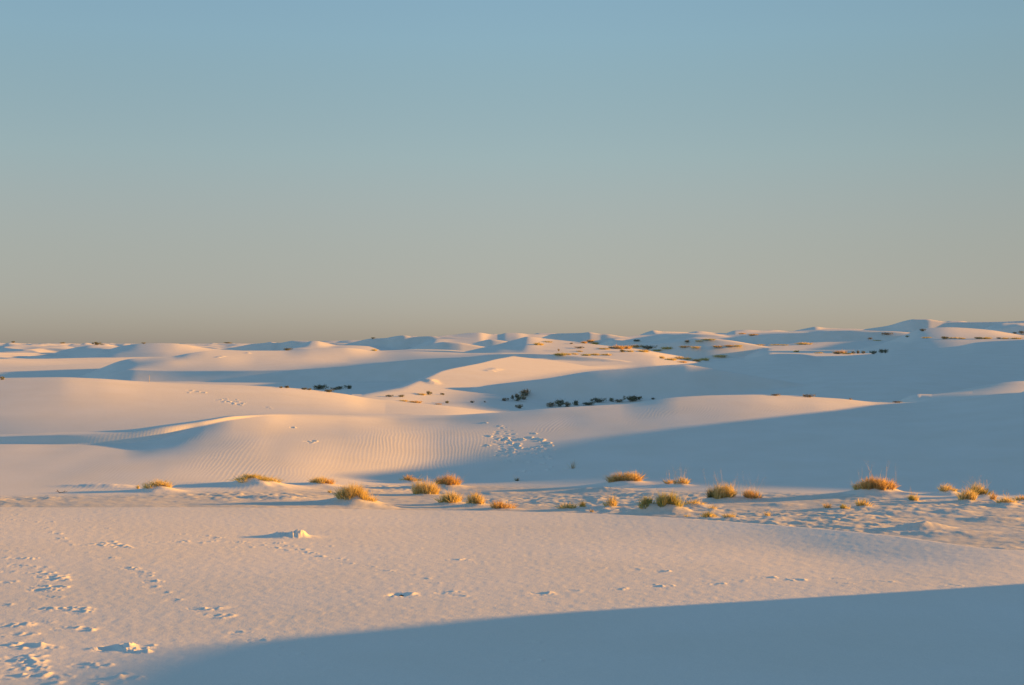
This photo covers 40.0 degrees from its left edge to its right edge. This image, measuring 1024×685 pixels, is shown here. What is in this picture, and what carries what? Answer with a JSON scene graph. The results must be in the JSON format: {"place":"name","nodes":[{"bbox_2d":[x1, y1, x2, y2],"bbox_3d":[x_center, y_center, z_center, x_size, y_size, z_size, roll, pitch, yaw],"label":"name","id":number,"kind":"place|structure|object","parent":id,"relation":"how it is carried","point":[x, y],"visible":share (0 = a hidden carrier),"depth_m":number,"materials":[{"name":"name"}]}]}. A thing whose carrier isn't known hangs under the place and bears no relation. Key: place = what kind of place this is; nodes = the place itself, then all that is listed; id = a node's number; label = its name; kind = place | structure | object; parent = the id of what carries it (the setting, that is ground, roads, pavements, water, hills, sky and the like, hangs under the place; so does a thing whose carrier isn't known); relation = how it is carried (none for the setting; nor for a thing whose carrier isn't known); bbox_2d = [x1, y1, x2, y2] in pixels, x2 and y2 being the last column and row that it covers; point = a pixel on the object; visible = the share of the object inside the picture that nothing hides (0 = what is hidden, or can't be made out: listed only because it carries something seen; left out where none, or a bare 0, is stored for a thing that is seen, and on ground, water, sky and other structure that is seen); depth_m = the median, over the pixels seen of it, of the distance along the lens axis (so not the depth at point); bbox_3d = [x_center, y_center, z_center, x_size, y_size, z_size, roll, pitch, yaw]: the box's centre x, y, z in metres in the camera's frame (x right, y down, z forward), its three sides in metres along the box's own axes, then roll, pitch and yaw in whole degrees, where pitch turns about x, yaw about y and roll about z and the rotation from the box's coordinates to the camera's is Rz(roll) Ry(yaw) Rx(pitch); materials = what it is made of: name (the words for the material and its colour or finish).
{"place":"outdoors","nodes":[
{"label":"outdoors","id":0,"kind":"place"},
{"bbox_2d":[0,319,1023,684],"bbox_3d":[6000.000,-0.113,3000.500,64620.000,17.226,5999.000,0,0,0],"label":"sand dunes","id":1,"kind":"structure","parent":0,"point":[204,569],"depth_m":47.03,"materials":[{"name":"white sand"}]},
{"bbox_2d":[138,479,176,488],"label":"grass clump","id":2,"kind":"object","parent":1,"relation":"on","point":[160,483],"visible":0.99,"depth_m":57.01,"materials":[{"name":"beige plant"}]},
{"bbox_2d":[227,472,284,482],"bbox_3d":[-10.833,5.712,59.762,2.621,0.593,1.401,0,0,-14],"label":"grass clump","id":3,"kind":"object","parent":1,"relation":"on","point":[260,477],"visible":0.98,"depth_m":59.65,"materials":[{"name":"beige plant"}]},
{"bbox_2d":[313,385,328,389],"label":"desert shrub","id":4,"kind":"object","parent":1,"relation":"on","point":[320,386],"visible":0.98,"depth_m":203.10,"materials":[{"name":"green plant"}]},
{"bbox_2d":[308,475,337,483],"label":"grass clump","id":5,"kind":"object","parent":1,"relation":"on","point":[319,480],"visible":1,"depth_m":61.10,"materials":[{"name":"beige plant"}]},
{"bbox_2d":[332,480,382,501],"bbox_3d":[-5.915,5.672,53.757,2.152,0.895,1.461,0,0,0],"label":"grass clump","id":6,"kind":"object","parent":1,"relation":"on","point":[351,492],"visible":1,"depth_m":53.53,"materials":[{"name":"yellow plant"}]},
{"bbox_2d":[399,474,422,480],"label":"grass clump","id":7,"kind":"object","parent":1,"relation":"on","point":[408,478],"visible":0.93,"depth_m":64.61,"materials":[{"name":"beige plant"}]},
{"bbox_2d":[410,477,441,493],"bbox_3d":[-3.578,5.952,59.171,1.520,0.917,1.350,0,0,-32],"label":"grass clump","id":8,"kind":"object","parent":1,"relation":"on","point":[430,489],"visible":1,"depth_m":58.99,"materials":[{"name":"yellow plant"}]},
{"bbox_2d":[435,490,464,502],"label":"grass clump","id":9,"kind":"object","parent":1,"relation":"on","point":[450,498],"visible":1,"depth_m":55.25,"materials":[{"name":"yellow plant"}]},
{"bbox_2d":[433,470,468,484],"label":"grass clump","id":10,"kind":"object","parent":1,"relation":"on","point":[449,480],"visible":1,"depth_m":62.34,"materials":[{"name":"beige plant"}]},
{"bbox_2d":[463,489,486,503],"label":"grass clump","id":11,"kind":"object","parent":1,"relation":"on","point":[474,499],"visible":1,"depth_m":54.31,"materials":[{"name":"yellow plant"}]},
{"bbox_2d":[489,499,517,508],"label":"grass clump","id":12,"kind":"object","parent":1,"relation":"on","point":[499,505],"visible":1,"depth_m":53.18,"materials":[{"name":"yellow plant"}]},
{"bbox_2d":[510,393,523,400],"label":"desert shrub","id":13,"kind":"object","parent":1,"relation":"on","point":[517,396],"visible":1,"depth_m":137.24,"materials":[{"name":"green plant"}]},
{"bbox_2d":[519,388,530,395],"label":"desert shrub","id":14,"kind":"object","parent":1,"relation":"on","point":[523,392],"visible":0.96,"depth_m":140.24,"materials":[{"name":"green plant"}]},
{"bbox_2d":[546,402,556,406],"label":"desert shrub","id":15,"kind":"object","parent":1,"relation":"on","point":[551,404],"visible":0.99,"depth_m":134.18,"materials":[{"name":"green plant"}]},
{"bbox_2d":[555,399,563,406],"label":"desert shrub","id":16,"kind":"object","parent":1,"relation":"on","point":[559,402],"visible":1,"depth_m":135.13,"materials":[{"name":"green plant"}]},
{"bbox_2d":[551,501,581,508],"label":"grass clump","id":17,"kind":"object","parent":1,"relation":"on","point":[566,505],"visible":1,"depth_m":52.67,"materials":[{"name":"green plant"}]},
{"bbox_2d":[578,500,586,506],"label":"grass clump","id":18,"kind":"object","parent":1,"relation":"on","point":[582,504],"visible":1,"depth_m":52.72,"materials":[{"name":"green plant"}]},
{"bbox_2d":[590,398,605,402],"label":"desert shrub","id":19,"kind":"object","parent":1,"relation":"on","point":[598,400],"visible":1,"depth_m":138.49,"materials":[{"name":"green plant"}]},
{"bbox_2d":[599,487,619,506],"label":"grass clump","id":20,"kind":"object","parent":1,"relation":"on","point":[612,502],"visible":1,"depth_m":52.64,"materials":[{"name":"yellow plant"}]},
{"bbox_2d":[613,344,625,348],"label":"grass tuft","id":21,"kind":"object","parent":1,"relation":"on","point":[619,347],"visible":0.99,"depth_m":379.58,"materials":[{"name":"beige plant"}]},
{"bbox_2d":[605,469,647,482],"bbox_3d":[5.027,5.827,61.744,2.190,0.672,1.389,0,0,0],"label":"grass clump","id":22,"kind":"object","parent":1,"relation":"on","point":[626,477],"visible":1,"depth_m":61.59,"materials":[{"name":"beige plant"}]},
{"bbox_2d":[623,395,642,400],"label":"desert shrub","id":23,"kind":"object","parent":1,"relation":"on","point":[634,398],"visible":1,"depth_m":138.76,"materials":[{"name":"green plant"}]},
{"bbox_2d":[635,494,655,509],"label":"grass clump","id":24,"kind":"object","parent":1,"relation":"on","point":[645,500],"visible":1,"depth_m":50.48,"materials":[{"name":"green plant"}]},
{"bbox_2d":[662,471,675,483],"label":"grass clump","id":25,"kind":"object","parent":1,"relation":"on","point":[669,482],"visible":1,"depth_m":60.79,"materials":[{"name":"beige plant"}]},
{"bbox_2d":[653,488,687,507],"bbox_3d":[5.719,5.594,50.514,1.313,0.803,1.141,0,0,24],"label":"grass clump","id":26,"kind":"object","parent":1,"relation":"on","point":[663,500],"visible":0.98,"depth_m":50.44,"materials":[{"name":"green plant"}]},
{"bbox_2d":[673,470,691,483],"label":"grass clump","id":27,"kind":"object","parent":1,"relation":"on","point":[684,480],"visible":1,"depth_m":60.34,"materials":[{"name":"beige plant"}]},
{"bbox_2d":[681,497,706,504],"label":"grass clump","id":28,"kind":"object","parent":1,"relation":"on","point":[694,502],"visible":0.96,"depth_m":52.23,"materials":[{"name":"yellow plant"}]},
{"bbox_2d":[698,509,717,517],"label":"grass clump","id":29,"kind":"object","parent":1,"relation":"on","point":[707,514],"visible":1,"depth_m":48.69,"materials":[{"name":"yellow plant"}]},
{"bbox_2d":[703,472,740,498],"bbox_3d":[8.006,5.423,54.177,1.921,1.218,1.046,0,0,0],"label":"grass clump","id":30,"kind":"object","parent":1,"relation":"on","point":[722,492],"visible":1,"depth_m":53.99,"materials":[{"name":"yellow plant"}]},
{"bbox_2d":[721,512,736,517],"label":"grass clump","id":31,"kind":"object","parent":1,"relation":"on","point":[728,515],"visible":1,"depth_m":47.99,"materials":[{"name":"beige plant"}]},
{"bbox_2d":[741,474,764,498],"bbox_3d":[9.324,5.521,54.197,1.118,1.027,0.855,0,0,0],"label":"grass clump","id":32,"kind":"object","parent":1,"relation":"on","point":[750,494],"visible":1,"depth_m":54.22,"materials":[{"name":"brown plant"}]},
{"bbox_2d":[795,342,811,344],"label":"grass tuft","id":33,"kind":"object","parent":1,"relation":"on","point":[802,343],"visible":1,"depth_m":456.68,"materials":[{"name":"plant"}]},
{"bbox_2d":[840,504,852,508],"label":"grass clump","id":34,"kind":"object","parent":1,"relation":"on","point":[844,507],"visible":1,"depth_m":50.55,"materials":[{"name":"yellow plant"}]},
{"bbox_2d":[853,498,875,505],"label":"grass clump","id":35,"kind":"object","parent":1,"relation":"on","point":[859,503],"visible":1,"depth_m":51.03,"materials":[{"name":"yellow plant"}]},
{"bbox_2d":[851,461,900,489],"bbox_3d":[14.431,5.226,55.237,2.492,1.213,1.455,0,0,0],"label":"grass clump","id":36,"kind":"object","parent":1,"relation":"on","point":[872,483],"visible":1,"depth_m":54.95,"materials":[{"name":"beige plant"}]},
{"bbox_2d":[906,488,921,500],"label":"grass clump","id":37,"kind":"object","parent":1,"relation":"on","point":[910,497],"visible":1,"depth_m":52.96,"materials":[{"name":"yellow plant"}]},
{"bbox_2d":[938,483,959,491],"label":"grass clump","id":38,"kind":"object","parent":1,"relation":"on","point":[945,488],"visible":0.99,"depth_m":55.13,"materials":[{"name":"yellow plant"}]},
{"bbox_2d":[954,485,978,499],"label":"grass clump","id":39,"kind":"object","parent":1,"relation":"on","point":[972,495],"visible":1,"depth_m":52.70,"materials":[{"name":"yellow plant"}]},
{"bbox_2d":[965,481,993,494],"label":"grass clump","id":40,"kind":"object","parent":1,"relation":"on","point":[980,490],"visible":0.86,"depth_m":54.36,"materials":[{"name":"yellow plant"}]},
{"bbox_2d":[987,493,997,499],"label":"grass clump","id":41,"kind":"object","parent":1,"relation":"on","point":[992,497],"visible":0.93,"depth_m":53.03,"materials":[{"name":"brown plant"}]},
{"bbox_2d":[994,492,1019,502],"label":"grass clump","id":42,"kind":"object","parent":1,"relation":"on","point":[1007,500],"visible":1,"depth_m":51.55,"materials":[{"name":"yellow plant"}]},
{"bbox_2d":[1011,495,1023,499],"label":"grass clump","id":43,"kind":"object","parent":1,"relation":"on","point":[1020,498],"visible":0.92,"depth_m":52.55,"materials":[{"name":"yellow plant"}]},
{"bbox_2d":[0,0,1023,343],"label":"sky","id":44,"kind":"structure","parent":0,"point":[172,171],"materials":[{"name":"blue"}]}
]}

